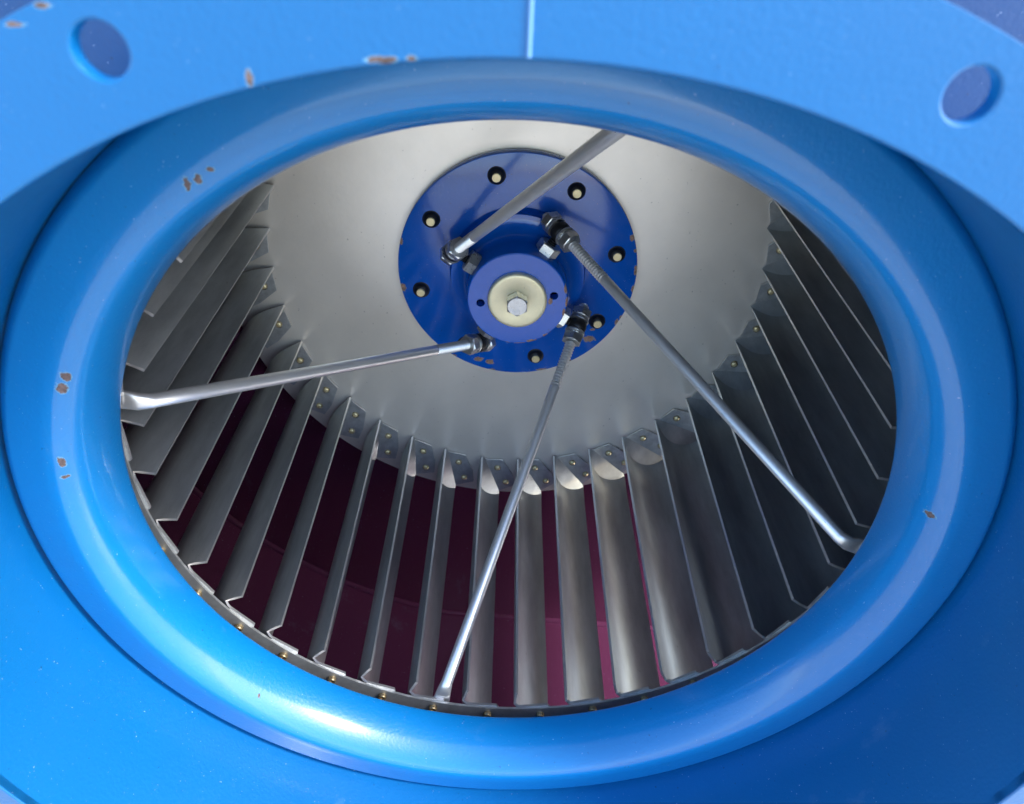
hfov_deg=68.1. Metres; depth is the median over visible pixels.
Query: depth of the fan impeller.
0.98 m
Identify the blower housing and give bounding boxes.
[0,0,1023,803]
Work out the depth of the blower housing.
0.56 m
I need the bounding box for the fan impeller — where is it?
[121,120,896,717]

